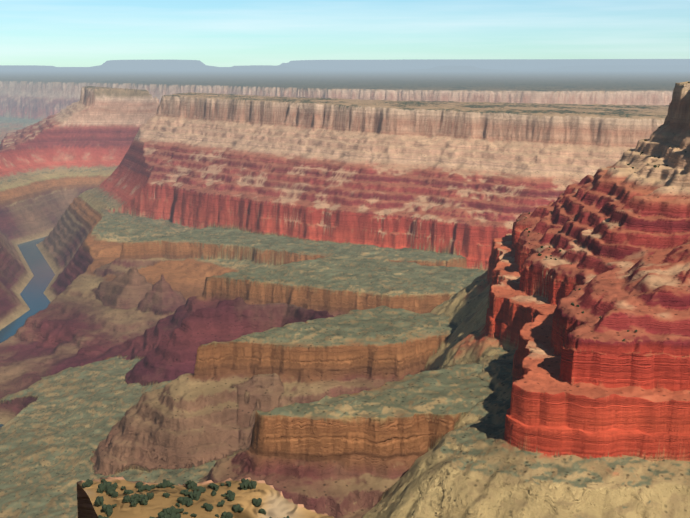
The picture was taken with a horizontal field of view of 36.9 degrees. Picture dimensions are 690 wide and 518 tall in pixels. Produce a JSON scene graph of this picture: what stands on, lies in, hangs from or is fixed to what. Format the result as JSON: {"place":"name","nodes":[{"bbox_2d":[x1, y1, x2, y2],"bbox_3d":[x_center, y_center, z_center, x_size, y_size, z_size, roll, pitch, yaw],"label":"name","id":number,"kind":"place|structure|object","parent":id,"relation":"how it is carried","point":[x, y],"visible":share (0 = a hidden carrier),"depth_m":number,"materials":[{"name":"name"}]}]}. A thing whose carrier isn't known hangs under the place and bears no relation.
{"place":"outdoors","nodes":[
{"label":"outdoors","id":0,"kind":"place"},
{"bbox_2d":[0,236,54,426],"bbox_3d":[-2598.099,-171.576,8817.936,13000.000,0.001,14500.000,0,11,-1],"label":"river water","id":1,"kind":"structure","parent":0,"point":[35,298],"depth_m":6948.31,"materials":[{"name":"teal liquid"}]},
{"bbox_2d":[0,59,689,517],"bbox_3d":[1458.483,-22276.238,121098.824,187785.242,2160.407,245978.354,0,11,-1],"label":"canyon terrain","id":2,"kind":"structure","parent":0,"point":[316,289],"depth_m":4229.64,"materials":[{"name":"red stone"}]},
{"bbox_2d":[86,479,92,486],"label":"shrub","id":3,"kind":"object","parent":2,"relation":"on","point":[90,482],"visible":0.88,"depth_m":305.08,"materials":[{"name":"green plant"}]},
{"bbox_2d":[94,496,103,506],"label":"shrub","id":4,"kind":"object","parent":2,"relation":"on","point":[99,500],"visible":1,"depth_m":289.61,"materials":[{"name":"green plant"}]},
{"bbox_2d":[97,484,104,493],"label":"shrub","id":5,"kind":"object","parent":2,"relation":"on","point":[101,489],"visible":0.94,"depth_m":299.53,"materials":[{"name":"green plant"}]},
{"bbox_2d":[101,481,111,490],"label":"shrub","id":6,"kind":"object","parent":2,"relation":"on","point":[106,483],"visible":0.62,"depth_m":302.84,"materials":[{"name":"green plant"}]},
{"bbox_2d":[102,504,112,513],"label":"shrub","id":7,"kind":"object","parent":2,"relation":"on","point":[105,507],"visible":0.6,"depth_m":285.60,"materials":[{"name":"green plant"}]},
{"bbox_2d":[107,509,112,516],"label":"shrub","id":8,"kind":"object","parent":2,"relation":"on","point":[109,512],"visible":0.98,"depth_m":284.21,"materials":[{"name":"green plant"}]},
{"bbox_2d":[106,486,115,494],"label":"shrub","id":9,"kind":"object","parent":2,"relation":"on","point":[109,489],"visible":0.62,"depth_m":299.43,"materials":[{"name":"green plant"}]},
{"bbox_2d":[109,491,117,497],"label":"shrub","id":10,"kind":"object","parent":2,"relation":"on","point":[113,494],"visible":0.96,"depth_m":296.38,"materials":[{"name":"green plant"}]},
{"bbox_2d":[123,497,130,502],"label":"shrub","id":11,"kind":"object","parent":2,"relation":"on","point":[127,500],"visible":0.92,"depth_m":288.63,"materials":[{"name":"green plant"}]},
{"bbox_2d":[130,498,137,506],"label":"shrub","id":12,"kind":"object","parent":2,"relation":"on","point":[134,502],"visible":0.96,"depth_m":285.92,"materials":[{"name":"green plant"}]},
{"bbox_2d":[130,493,139,498],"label":"shrub","id":13,"kind":"object","parent":2,"relation":"on","point":[135,495],"visible":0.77,"depth_m":289.62,"materials":[{"name":"green plant"}]},
{"bbox_2d":[138,484,144,491],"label":"shrub","id":14,"kind":"object","parent":2,"relation":"on","point":[141,488],"visible":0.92,"depth_m":299.18,"materials":[{"name":"green plant"}]},
{"bbox_2d":[139,494,148,504],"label":"shrub","id":15,"kind":"object","parent":2,"relation":"on","point":[144,499],"visible":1,"depth_m":286.59,"materials":[{"name":"green plant"}]},
{"bbox_2d":[144,485,154,489],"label":"shrub","id":16,"kind":"object","parent":2,"relation":"on","point":[150,487],"visible":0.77,"depth_m":302.03,"materials":[{"name":"green plant"}]},
{"bbox_2d":[146,493,153,499],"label":"shrub","id":17,"kind":"object","parent":2,"relation":"on","point":[150,496],"visible":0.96,"depth_m":289.59,"materials":[{"name":"green plant"}]},
{"bbox_2d":[158,511,168,517],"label":"shrub","id":18,"kind":"object","parent":2,"relation":"on","point":[161,514],"visible":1,"depth_m":278.12,"materials":[{"name":"green plant"}]},
{"bbox_2d":[158,479,170,487],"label":"shrub","id":19,"kind":"object","parent":2,"relation":"on","point":[165,483],"visible":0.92,"depth_m":302.30,"materials":[{"name":"green plant"}]},
{"bbox_2d":[162,505,176,513],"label":"shrub","id":20,"kind":"object","parent":2,"relation":"on","point":[172,508],"visible":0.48,"depth_m":282.23,"materials":[{"name":"green plant"}]},
{"bbox_2d":[168,512,180,517],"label":"shrub","id":21,"kind":"object","parent":2,"relation":"on","point":[175,515],"visible":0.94,"depth_m":279.43,"materials":[{"name":"green plant"}]},
{"bbox_2d":[177,496,190,504],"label":"shrub","id":22,"kind":"object","parent":2,"relation":"on","point":[185,499],"visible":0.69,"depth_m":289.51,"materials":[{"name":"green plant"}]},
{"bbox_2d":[186,498,192,505],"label":"shrub","id":23,"kind":"object","parent":2,"relation":"on","point":[189,503],"visible":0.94,"depth_m":288.65,"materials":[{"name":"green plant"}]},
{"bbox_2d":[187,480,195,489],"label":"shrub","id":24,"kind":"object","parent":2,"relation":"on","point":[191,484],"visible":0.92,"depth_m":304.07,"materials":[{"name":"green plant"}]},
{"bbox_2d":[189,490,200,500],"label":"shrub","id":25,"kind":"object","parent":2,"relation":"on","point":[195,495],"visible":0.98,"depth_m":292.95,"materials":[{"name":"green plant"}]},
{"bbox_2d":[193,486,205,492],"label":"shrub","id":26,"kind":"object","parent":2,"relation":"on","point":[201,488],"visible":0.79,"depth_m":300.88,"materials":[{"name":"green plant"}]},
{"bbox_2d":[203,503,212,510],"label":"shrub","id":27,"kind":"object","parent":2,"relation":"on","point":[207,506],"visible":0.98,"depth_m":287.52,"materials":[{"name":"green plant"}]},
{"bbox_2d":[217,500,224,506],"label":"shrub","id":28,"kind":"object","parent":2,"relation":"on","point":[222,502],"visible":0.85,"depth_m":291.68,"materials":[{"name":"green plant"}]},
{"bbox_2d":[222,511,232,517],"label":"shrub","id":29,"kind":"object","parent":2,"relation":"on","point":[227,514],"visible":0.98,"depth_m":285.28,"materials":[{"name":"green plant"}]},
{"bbox_2d":[225,494,233,500],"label":"shrub","id":30,"kind":"object","parent":2,"relation":"on","point":[229,498],"visible":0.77,"depth_m":297.51,"materials":[{"name":"green plant"}]},
{"bbox_2d":[227,490,234,497],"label":"shrub","id":31,"kind":"object","parent":2,"relation":"on","point":[230,493],"visible":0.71,"depth_m":298.53,"materials":[{"name":"green plant"}]},
{"bbox_2d":[231,504,239,511],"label":"shrub","id":32,"kind":"object","parent":2,"relation":"on","point":[235,508],"visible":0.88,"depth_m":290.84,"materials":[{"name":"green plant"}]},
{"bbox_2d":[239,478,249,489],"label":"shrub","id":33,"kind":"object","parent":2,"relation":"on","point":[244,484],"visible":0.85,"depth_m":304.26,"materials":[{"name":"green plant"}]},
{"bbox_2d":[247,480,256,488],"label":"shrub","id":34,"kind":"object","parent":2,"relation":"on","point":[252,484],"visible":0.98,"depth_m":304.02,"materials":[{"name":"green plant"}]},
{"bbox_2d":[252,498,261,506],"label":"shrub","id":35,"kind":"object","parent":2,"relation":"on","point":[257,502],"visible":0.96,"depth_m":295.70,"materials":[{"name":"green plant"}]},
{"bbox_2d":[258,508,265,514],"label":"shrub","id":36,"kind":"object","parent":2,"relation":"on","point":[262,511],"visible":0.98,"depth_m":293.25,"materials":[{"name":"green plant"}]},
{"bbox_2d":[0,0,689,66],"label":"sky","id":37,"kind":"structure","parent":0,"point":[57,33],"materials":[{"name":"blue"}]}
]}

